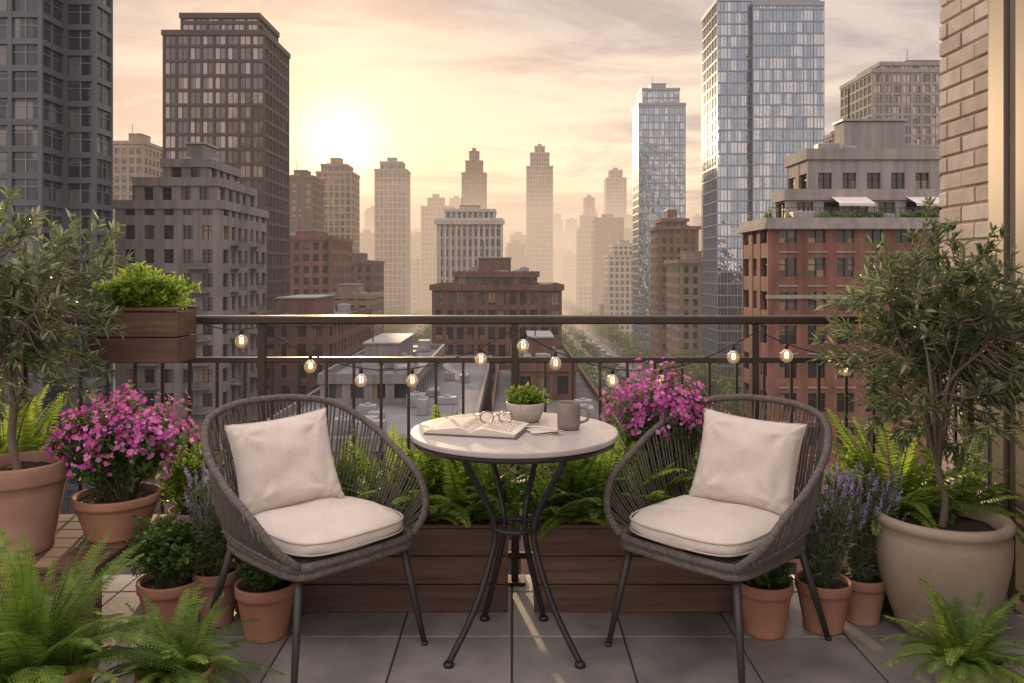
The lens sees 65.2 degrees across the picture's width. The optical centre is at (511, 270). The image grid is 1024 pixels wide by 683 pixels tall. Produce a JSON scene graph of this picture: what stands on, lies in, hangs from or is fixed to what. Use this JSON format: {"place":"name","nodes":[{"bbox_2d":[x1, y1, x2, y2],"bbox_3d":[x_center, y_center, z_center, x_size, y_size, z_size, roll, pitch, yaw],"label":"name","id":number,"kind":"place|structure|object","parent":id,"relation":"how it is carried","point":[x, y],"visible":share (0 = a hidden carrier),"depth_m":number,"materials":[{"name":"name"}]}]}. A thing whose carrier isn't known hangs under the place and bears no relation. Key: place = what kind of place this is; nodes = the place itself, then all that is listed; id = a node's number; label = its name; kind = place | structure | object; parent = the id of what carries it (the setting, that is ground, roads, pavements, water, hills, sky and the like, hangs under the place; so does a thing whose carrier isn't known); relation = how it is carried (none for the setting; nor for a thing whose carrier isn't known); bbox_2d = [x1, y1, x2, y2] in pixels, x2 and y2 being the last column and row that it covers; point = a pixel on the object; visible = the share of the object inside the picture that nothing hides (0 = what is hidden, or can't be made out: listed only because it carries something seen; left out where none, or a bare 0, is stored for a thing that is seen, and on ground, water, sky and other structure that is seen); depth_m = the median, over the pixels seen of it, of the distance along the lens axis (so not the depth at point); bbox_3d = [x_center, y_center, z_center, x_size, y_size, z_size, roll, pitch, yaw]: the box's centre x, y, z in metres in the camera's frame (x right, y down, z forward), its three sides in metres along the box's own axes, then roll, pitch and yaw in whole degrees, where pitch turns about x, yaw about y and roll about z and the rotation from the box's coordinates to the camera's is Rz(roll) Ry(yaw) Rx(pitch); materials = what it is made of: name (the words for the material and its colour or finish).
{"place":"outdoors","nodes":[
{"label":"outdoors","id":0,"kind":"place"},
{"bbox_2d":[0,0,112,574],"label":"glass apartment tower","id":1,"kind":"structure","parent":0,"point":[56,107],"depth_m":102.45,"materials":[{"name":"glass"}]},
{"bbox_2d":[113,124,162,379],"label":"apartment tower","id":2,"kind":"structure","parent":0,"point":[138,155],"depth_m":300.35,"materials":[{"name":"beige concrete"}]},
{"bbox_2d":[113,119,268,549],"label":"stone apartment building","id":3,"kind":"structure","parent":0,"point":[195,215],"depth_m":115.35,"materials":[{"name":"stone"}]},
{"bbox_2d":[289,162,324,232],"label":"apartment tower","id":4,"kind":"structure","parent":0,"point":[306,197],"depth_m":350.35,"materials":[{"name":"brown brick"}]},
{"bbox_2d":[289,219,352,295],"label":"brick lowrise building","id":5,"kind":"structure","parent":0,"point":[320,261],"depth_m":245.35,"materials":[{"name":"brick"}]},
{"bbox_2d":[315,158,359,252],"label":"apartment tower","id":6,"kind":"structure","parent":0,"point":[341,199],"depth_m":400.35,"materials":[{"name":"beige stone"}]},
{"bbox_2d":[360,229,373,259],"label":"office building","id":7,"kind":"structure","parent":0,"point":[366,240],"depth_m":710.65,"materials":[{"name":"brown brick"}]},
{"bbox_2d":[352,253,384,332],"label":"brick lowrise building","id":8,"kind":"structure","parent":0,"point":[368,274],"depth_m":290.35,"materials":[{"name":"brick"}]},
{"bbox_2d":[364,204,373,232],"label":"apartment building","id":9,"kind":"structure","parent":0,"point":[369,218],"depth_m":1147.10,"materials":[{"name":"stone"}]},
{"bbox_2d":[113,305,667,574],"bbox_3d":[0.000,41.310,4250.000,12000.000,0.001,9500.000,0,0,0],"label":"ground","id":10,"kind":"structure","parent":0,"point":[127,571],"depth_m":294.63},
{"bbox_2d":[161,13,290,310],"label":"dark brick tower","id":11,"kind":"structure","parent":10,"relation":"on","point":[226,81],"depth_m":190.35,"materials":[{"name":"brick"}]},
{"bbox_2d":[267,278,372,417],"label":"flat roof building","id":12,"kind":"structure","parent":10,"relation":"on","point":[333,340],"depth_m":140.35,"materials":[{"name":"grey concrete"}]},
{"bbox_2d":[317,271,383,337],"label":"brick lowrise building","id":13,"kind":"structure","parent":10,"relation":"on","point":[354,295],"depth_m":221.00,"materials":[{"name":"brown brick"}]},
{"bbox_2d":[268,324,491,491],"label":"flat roof building","id":14,"kind":"structure","parent":10,"relation":"on","point":[449,391],"depth_m":100.35,"materials":[{"name":"concrete"}]},
{"bbox_2d":[374,158,410,332],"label":"office tower","id":15,"kind":"structure","parent":10,"relation":"on","point":[392,213],"depth_m":500.35,"materials":[{"name":"concrete"}]},
{"bbox_2d":[420,194,454,313],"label":"office tower","id":16,"kind":"structure","parent":10,"relation":"on","point":[433,210],"depth_m":640.35,"materials":[{"name":"concrete"}]},
{"bbox_2d":[461,144,486,208],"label":"office tower","id":17,"kind":"structure","parent":10,"relation":"on","point":[474,183],"depth_m":650.35,"materials":[{"name":"stone"}]},
{"bbox_2d":[429,241,563,391],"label":"brick office building","id":18,"kind":"structure","parent":10,"relation":"on","point":[492,286],"depth_m":170.35,"materials":[{"name":"brick"}]},
{"bbox_2d":[510,232,525,256],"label":"apartment building","id":19,"kind":"structure","parent":10,"relation":"on","point":[519,236],"depth_m":813.12,"materials":[{"name":"beige stone"}]},
{"bbox_2d":[526,140,552,282],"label":"office tower","id":20,"kind":"structure","parent":10,"relation":"on","point":[539,211],"depth_m":700.35,"materials":[{"name":"stone"}]},
{"bbox_2d":[483,311,634,574],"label":"flat roof building","id":21,"kind":"structure","parent":10,"relation":"on","point":[586,393],"depth_m":112.04,"materials":[{"name":"grey brick"}]},
{"bbox_2d":[553,247,571,276],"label":"office building","id":22,"kind":"structure","parent":10,"relation":"on","point":[558,252],"depth_m":1078.88,"materials":[{"name":"concrete"}]},
{"bbox_2d":[384,296,741,489],"bbox_3d":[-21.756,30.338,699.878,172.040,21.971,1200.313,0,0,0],"label":"street trees","id":23,"kind":"object","parent":10,"relation":"on","point":[700,372],"visible":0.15,"depth_m":308.32,"materials":[{"name":"green plant"}]},
{"bbox_2d":[576,281,591,312],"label":"apartment building","id":24,"kind":"structure","parent":10,"relation":"on","point":[584,296],"depth_m":658.14,"materials":[{"name":"white stone"}]},
{"bbox_2d":[603,234,632,343],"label":"white apartment building","id":25,"kind":"structure","parent":10,"relation":"on","point":[618,279],"depth_m":450.35,"materials":[{"name":"stone"}]},
{"bbox_2d":[648,200,700,379],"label":"brick apartment building","id":26,"kind":"structure","parent":10,"relation":"on","point":[671,234],"depth_m":300.35,"materials":[{"name":"brick"}]},
{"bbox_2d":[664,240,702,390],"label":"stone apartment building","id":27,"kind":"structure","parent":10,"relation":"on","point":[684,284],"depth_m":262.35,"materials":[{"name":"stone"}]},
{"bbox_3d":[-1.500,21.463,-2.810,21.000,39.695,12.380,0,0,0],"label":"host building","id":28,"kind":"object","parent":10,"relation":"on","visible":0},
{"bbox_2d":[0,574,1023,682],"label":"balcony floor","id":29,"kind":"structure","parent":28,"relation":"on","point":[518,642],"depth_m":2.76,"materials":[{"name":"tile"}]},
{"bbox_2d":[0,514,166,645],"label":"plant bench","id":30,"kind":"object","parent":29,"relation":"on","point":[70,539],"visible":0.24,"depth_m":2.85,"materials":[{"name":"brown wood"}]},
{"bbox_2d":[0,380,73,468],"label":"potted fern","id":31,"kind":"object","parent":30,"relation":"on","point":[28,438],"visible":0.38,"depth_m":3.15,"materials":[{"name":"green plant"}]},
{"bbox_2d":[0,185,136,559],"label":"potted olive tree","id":32,"kind":"object","parent":30,"relation":"on","point":[32,485],"visible":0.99,"depth_m":2.88,"materials":[{"name":"green plant"}]},
{"bbox_2d":[41,379,200,543],"bbox_3d":[-1.492,0.713,3.036,0.586,0.594,0.511,0,0,0],"label":"potted flowering shrub","id":33,"kind":"object","parent":30,"relation":"on","point":[129,450],"visible":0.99,"depth_m":2.96,"materials":[{"name":"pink plant"}]},
{"bbox_2d":[0,518,192,682],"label":"potted fern","id":34,"kind":"object","parent":29,"relation":"on","point":[37,645],"visible":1,"depth_m":2.26,"materials":[{"name":"green plant"}]},
{"bbox_2d":[115,508,222,635],"bbox_3d":[-1.239,1.093,2.924,0.338,0.434,0.329,0,0,43],"label":"potted herb","id":35,"kind":"object","parent":29,"relation":"on","point":[168,558],"visible":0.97,"depth_m":2.87,"materials":[{"name":"plant"}]},
{"bbox_2d":[83,580,284,682],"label":"potted fern","id":36,"kind":"object","parent":29,"relation":"on","point":[197,661],"visible":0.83,"depth_m":2.41,"materials":[{"name":"green plant"}]},
{"bbox_2d":[156,433,233,566],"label":"potted shrub","id":37,"kind":"object","parent":29,"relation":"on","point":[176,480],"visible":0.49,"depth_m":3.16,"materials":[{"name":"green plant"}]},
{"bbox_2d":[178,460,239,628],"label":"potted lavender","id":38,"kind":"object","parent":29,"relation":"on","point":[203,513],"visible":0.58,"depth_m":2.93,"materials":[{"name":"plant"}]},
{"bbox_2d":[234,558,293,643],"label":"potted herb","id":39,"kind":"object","parent":29,"relation":"on","point":[266,598],"visible":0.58,"depth_m":2.81,"materials":[{"name":"ceramic"}]},
{"bbox_2d":[200,394,429,682],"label":"woven patio chair","id":40,"kind":"object","parent":29,"relation":"on","point":[291,512],"visible":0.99,"depth_m":2.80,"materials":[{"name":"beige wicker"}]},
{"bbox_2d":[235,522,509,611],"bbox_3d":[-0.538,1.140,3.175,1.060,0.338,0.246,0,0,0],"label":"wooden planter box","id":41,"kind":"object","parent":29,"relation":"on","point":[448,561],"visible":0.37,"depth_m":3.06,"materials":[{"name":"brown wood"}]},
{"bbox_2d":[333,441,364,496],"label":"planter shrub","id":42,"kind":"object","parent":41,"relation":"in","point":[345,473],"visible":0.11,"depth_m":3.19,"materials":[{"name":"green plant"}]},
{"bbox_2d":[340,438,413,504],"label":"planter fern","id":43,"kind":"object","parent":41,"relation":"in","point":[367,493],"visible":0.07,"depth_m":3.15,"materials":[{"name":"green plant"}]},
{"bbox_2d":[342,425,465,522],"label":"planter fern","id":44,"kind":"object","parent":41,"relation":"in","point":[444,500],"visible":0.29,"depth_m":3.15,"materials":[{"name":"green plant"}]},
{"bbox_2d":[398,446,467,504],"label":"planter shrub","id":45,"kind":"object","parent":41,"relation":"in","point":[435,480],"visible":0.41,"depth_m":3.17,"materials":[{"name":"green plant"}]},
{"bbox_2d":[377,404,523,528],"bbox_3d":[-0.292,0.776,3.143,0.630,0.471,0.673,0,0,27],"label":"planter fern","id":46,"kind":"object","parent":41,"relation":"in","point":[453,514],"visible":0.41,"depth_m":3.06,"materials":[{"name":"green plant"}]},
{"bbox_2d":[399,458,539,527],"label":"planter fern","id":47,"kind":"object","parent":41,"relation":"in","point":[449,470],"visible":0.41,"depth_m":3.06,"materials":[{"name":"green plant"}]},
{"bbox_2d":[431,462,533,521],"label":"planter fern","id":48,"kind":"object","parent":41,"relation":"in","point":[504,482],"visible":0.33,"depth_m":3.14,"materials":[{"name":"green plant"}]},
{"bbox_2d":[0,315,974,584],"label":"balcony railing","id":49,"kind":"object","parent":29,"relation":"on","point":[262,359],"visible":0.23,"depth_m":3.35,"materials":[{"name":"metal"}]},
{"bbox_2d":[88,305,198,362],"bbox_3d":[-1.485,0.255,3.225,0.366,0.218,0.206,0,0,0],"label":"railing planter box","id":50,"kind":"object","parent":49,"relation":"attached to","point":[167,336],"visible":0.75,"depth_m":3.13,"materials":[{"name":"brown wood"}]},
{"bbox_2d":[89,261,200,311],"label":"railing planter foliage","id":51,"kind":"object","parent":50,"relation":"in","point":[145,287],"visible":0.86,"depth_m":3.18,"materials":[{"name":"green plant"}]},
{"bbox_2d":[196,321,872,387],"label":"string lights","id":52,"kind":"object","parent":49,"relation":"attached to","point":[523,335],"visible":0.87,"depth_m":3.31,"materials":[{"name":"yellow glass"}]},
{"bbox_2d":[410,412,617,668],"bbox_3d":[0.008,0.932,2.790,0.720,0.755,0.720,0,0,0],"label":"bistro table","id":53,"kind":"object","parent":29,"relation":"on","point":[590,437],"visible":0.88,"depth_m":2.69,"materials":[{"name":"stone"}]},
{"bbox_2d":[423,417,530,438],"bbox_3d":[-0.115,0.541,2.770,0.326,0.027,0.224,0,0,14],"label":"open book","id":54,"kind":"object","parent":53,"relation":"on","point":[477,427],"visible":0.96,"depth_m":2.70,"materials":[{"name":"paper"}]},
{"bbox_2d":[475,410,512,422],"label":"eyeglasses","id":55,"kind":"object","parent":54,"relation":"on","point":[507,411],"visible":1,"depth_m":2.80,"materials":[{"name":"gold"}]},
{"bbox_2d":[504,382,550,422],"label":"potted table plant","id":56,"kind":"object","parent":53,"relation":"on","point":[526,403],"visible":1,"depth_m":2.91,"materials":[{"name":"green plant"}]},
{"bbox_2d":[526,427,558,435],"bbox_3d":[0.105,0.549,2.730,0.090,0.011,0.080,0,0,-20],"label":"folded napkin","id":57,"kind":"object","parent":53,"relation":"on","point":[537,430],"visible":0.92,"depth_m":2.72,"materials":[{"name":"fabric"}]},
{"bbox_2d":[525,426,562,431],"bbox_3d":[0.109,0.538,2.720,0.138,0.013,0.024,0,0,25],"label":"teaspoon","id":58,"kind":"object","parent":57,"relation":"on","point":[559,430],"visible":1,"depth_m":2.72,"materials":[{"name":"metal"}]},
{"bbox_2d":[557,400,589,430],"bbox_3d":[0.207,0.508,2.792,0.105,0.094,0.081,0,0,41],"label":"coffee mug","id":59,"kind":"object","parent":53,"relation":"on","point":[568,415],"visible":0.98,"depth_m":2.77,"materials":[{"name":"ceramic"}]},
{"bbox_2d":[533,520,788,611],"bbox_3d":[0.573,1.140,3.175,0.991,0.338,0.246,0,0,0],"label":"wooden planter box","id":60,"kind":"object","parent":29,"relation":"on","point":[582,562],"visible":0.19,"depth_m":3.06,"materials":[{"name":"brown wood"}]},
{"bbox_2d":[495,462,604,537],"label":"planter fern","id":61,"kind":"object","parent":60,"relation":"in","point":[553,510],"visible":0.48,"depth_m":3.10,"materials":[{"name":"green plant"}]},
{"bbox_2d":[548,455,610,517],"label":"planter shrub","id":62,"kind":"object","parent":60,"relation":"in","point":[596,469],"visible":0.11,"depth_m":3.18,"materials":[{"name":"green plant"}]},
{"bbox_2d":[509,454,654,538],"bbox_3d":[0.279,0.804,3.156,0.651,0.416,0.671,0,0,0],"label":"planter fern","id":63,"kind":"object","parent":60,"relation":"in","point":[565,478],"visible":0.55,"depth_m":3.08,"materials":[{"name":"green plant"}]},
{"bbox_2d":[538,419,694,521],"bbox_3d":[0.360,0.806,3.143,0.610,0.412,0.635,0,0,-31],"label":"planter fern","id":64,"kind":"object","parent":60,"relation":"in","point":[596,511],"visible":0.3,"depth_m":3.09,"materials":[{"name":"green plant"}]},
{"bbox_2d":[581,438,684,520],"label":"planter fern","id":65,"kind":"object","parent":60,"relation":"in","point":[640,472],"visible":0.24,"depth_m":3.11,"materials":[{"name":"green plant"}]},
{"bbox_2d":[599,353,729,480],"bbox_3d":[0.613,0.663,3.219,0.520,0.676,0.243,0,0,0],"label":"flowering shrub","id":66,"kind":"object","parent":60,"relation":"in","point":[639,415],"visible":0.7,"depth_m":3.17,"materials":[{"name":"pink plant"}]},
{"bbox_2d":[635,452,696,499],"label":"planter shrub","id":67,"kind":"object","parent":60,"relation":"in","point":[684,481],"visible":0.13,"depth_m":3.17,"materials":[{"name":"green plant"}]},
{"bbox_2d":[633,446,698,511],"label":"planter fern","id":68,"kind":"object","parent":60,"relation":"in","point":[667,496],"visible":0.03,"depth_m":3.20,"materials":[{"name":"green plant"}]},
{"bbox_2d":[603,394,832,682],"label":"woven patio chair","id":69,"kind":"object","parent":29,"relation":"on","point":[737,516],"visible":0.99,"depth_m":2.80,"materials":[{"name":"grey wicker"}]},
{"bbox_2d":[741,562,794,639],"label":"potted herb","id":70,"kind":"object","parent":29,"relation":"on","point":[766,598],"visible":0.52,"depth_m":2.83,"materials":[{"name":"ceramic"}]},
{"bbox_2d":[793,455,870,635],"bbox_3d":[1.141,1.008,2.931,0.328,0.603,0.312,0,0,0],"label":"potted lavender","id":71,"kind":"object","parent":29,"relation":"on","point":[831,530],"visible":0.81,"depth_m":2.87,"materials":[{"name":"ceramic"}]},
{"bbox_2d":[827,496,891,607],"bbox_3d":[1.590,1.123,3.205,0.596,0.373,0.226,0,0,0],"label":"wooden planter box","id":72,"kind":"object","parent":29,"relation":"on","point":[886,603],"depth_m":3.10,"materials":[{"name":"brown wood"}]},
{"bbox_2d":[824,446,884,499],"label":"planter shrub","id":73,"kind":"object","parent":72,"relation":"in","point":[853,453],"visible":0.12,"depth_m":3.19,"materials":[{"name":"green plant"}]},
{"bbox_2d":[803,407,1022,541],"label":"planter fern","id":74,"kind":"object","parent":72,"relation":"in","point":[917,506],"visible":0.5,"depth_m":3.12,"materials":[{"name":"green plant"}]},
{"bbox_2d":[875,415,1023,543],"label":"planter fern","id":75,"kind":"object","parent":72,"relation":"in","point":[971,496],"visible":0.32,"depth_m":3.13,"materials":[{"name":"green plant"}]},
{"bbox_2d":[823,458,908,626],"bbox_3d":[1.318,1.014,2.994,0.300,0.591,0.308,0,0,0],"label":"potted lavender","id":76,"kind":"object","parent":29,"relation":"on","point":[866,601],"visible":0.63,"depth_m":2.94,"materials":[{"name":"plant"}]},
{"bbox_2d":[805,195,1023,640],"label":"potted olive tree","id":77,"kind":"object","parent":29,"relation":"on","point":[965,558],"visible":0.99,"depth_m":2.80,"materials":[{"name":"green plant"}]},
{"bbox_2d":[881,577,1023,682],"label":"potted fern","id":78,"kind":"object","parent":29,"relation":"on","point":[957,651],"visible":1,"depth_m":2.40,"materials":[{"name":"green plant"}]},
{"bbox_2d":[939,0,987,504],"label":"brick wall","id":79,"kind":"structure","parent":29,"relation":"on","point":[963,104],"depth_m":3.45,"materials":[{"name":"beige brick"}]},
{"bbox_2d":[988,0,1023,613],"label":"frame","id":80,"kind":"object","parent":29,"relation":"on","point":[1006,113],"visible":0.52,"depth_m":3.15,"materials":[{"name":"brown metal"}]},
{"bbox_2d":[410,259,419,314],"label":"office building","id":81,"kind":"structure","parent":0,"point":[414,284],"depth_m":643.71,"materials":[{"name":"stone"}]},
{"bbox_2d":[410,232,420,274],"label":"apartment building","id":82,"kind":"structure","parent":0,"point":[415,245],"depth_m":747.38,"materials":[{"name":"beige stone"}]},
{"bbox_2d":[447,196,461,208],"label":"office building","id":83,"kind":"structure","parent":0,"point":[455,201],"depth_m":1213.08,"materials":[{"name":"stone"}]},
{"bbox_2d":[434,205,504,282],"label":"white civic building","id":84,"kind":"structure","parent":0,"point":[464,232],"depth_m":330.00,"materials":[{"name":"stone"}]},
{"bbox_2d":[507,240,528,270],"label":"apartment building","id":85,"kind":"structure","parent":0,"point":[516,252],"depth_m":672.93,"materials":[{"name":"concrete"}]},
{"bbox_2d":[113,0,941,242],"label":"sky","id":86,"kind":"structure","parent":0,"point":[417,83],"materials":[{"name":"beige"}]},
{"bbox_2d":[553,213,562,234],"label":"office building","id":87,"kind":"structure","parent":0,"point":[557,224],"depth_m":1231.75,"materials":[{"name":"white stone"}]},
{"bbox_2d":[553,233,567,248],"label":"office building","id":88,"kind":"structure","parent":0,"point":[559,239],"depth_m":1159.37,"materials":[{"name":"white stone"}]},
{"bbox_2d":[562,249,575,304],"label":"apartment building","id":89,"kind":"structure","parent":0,"point":[569,273],"depth_m":942.38,"materials":[{"name":"concrete"}]},
{"bbox_2d":[565,216,577,248],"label":"apartment building","id":90,"kind":"structure","parent":0,"point":[570,224],"depth_m":1485.95,"materials":[{"name":"stone"}]},
{"bbox_2d":[570,228,576,253],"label":"apartment building","id":91,"kind":"structure","parent":0,"point":[573,242],"depth_m":1284.83,"materials":[{"name":"stone"}]},
{"bbox_2d":[576,212,597,284],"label":"office building","id":92,"kind":"structure","parent":0,"point":[583,252],"depth_m":703.60,"materials":[{"name":"stone"}]},
{"bbox_2d":[583,195,594,214],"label":"slim tower","id":93,"kind":"structure","parent":0,"point":[588,203],"depth_m":820.35,"materials":[{"name":"beige stone"}]},
{"bbox_2d":[592,214,623,314],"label":"office tower","id":94,"kind":"structure","parent":0,"point":[607,230],"depth_m":600.35,"materials":[{"name":"concrete"}]},
{"bbox_2d":[604,164,626,227],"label":"slim tower","id":95,"kind":"structure","parent":0,"point":[615,192],"depth_m":900.35,"materials":[{"name":"stone"}]},
{"bbox_2d":[562,311,691,472],"bbox_3d":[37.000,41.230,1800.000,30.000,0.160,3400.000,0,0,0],"label":"pavement","id":96,"kind":"structure","parent":0,"point":[604,346],"depth_m":410.84,"materials":[{"name":"concrete"}]},
{"bbox_2d":[624,224,632,242],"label":"office building","id":97,"kind":"structure","parent":0,"point":[628,234],"depth_m":740.88,"materials":[{"name":"beige brick"}]},
{"bbox_2d":[627,216,632,230],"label":"apartment building","id":98,"kind":"structure","parent":0,"point":[629,221],"depth_m":1203.16,"materials":[{"name":"concrete"}]},
{"bbox_2d":[562,324,698,459],"bbox_3d":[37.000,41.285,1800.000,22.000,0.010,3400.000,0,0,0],"label":"road","id":99,"kind":"structure","parent":0,"point":[619,372],"depth_m":333.09,"materials":[{"name":"asphalt"}]},
{"bbox_2d":[632,76,685,355],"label":"glass office tower","id":100,"kind":"structure","parent":0,"point":[659,145],"depth_m":380.35,"materials":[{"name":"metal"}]},
{"bbox_2d":[689,214,701,225],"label":"apartment building","id":101,"kind":"structure","parent":0,"point":[696,218],"depth_m":1132.17,"materials":[{"name":"beige stone"}]},
{"bbox_2d":[695,222,702,256],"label":"apartment building","id":102,"kind":"structure","parent":0,"point":[700,235],"depth_m":769.32,"materials":[{"name":"concrete"}]},
{"bbox_2d":[701,0,824,411],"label":"glass skyscraper","id":103,"kind":"structure","parent":0,"point":[763,92],"depth_m":230.04,"materials":[{"name":"glass"}]},
{"bbox_2d":[823,119,837,142],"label":"residential tower","id":104,"kind":"structure","parent":0,"point":[829,138],"depth_m":303.18,"materials":[{"name":"beige stone"}]},
{"bbox_2d":[737,89,1023,618],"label":"brick midrise building","id":105,"kind":"structure","parent":0,"point":[861,167],"depth_m":85.35,"materials":[{"name":"brick"}]},
{"bbox_2d":[763,209,938,217],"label":"rooftop shrubs","id":106,"kind":"object","parent":105,"relation":"on","point":[870,214],"visible":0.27,"depth_m":86.24,"materials":[{"name":"green plant"}]},
{"bbox_2d":[839,60,941,147],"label":"residential tower","id":107,"kind":"structure","parent":0,"point":[909,90],"depth_m":260.35,"materials":[{"name":"stone"}]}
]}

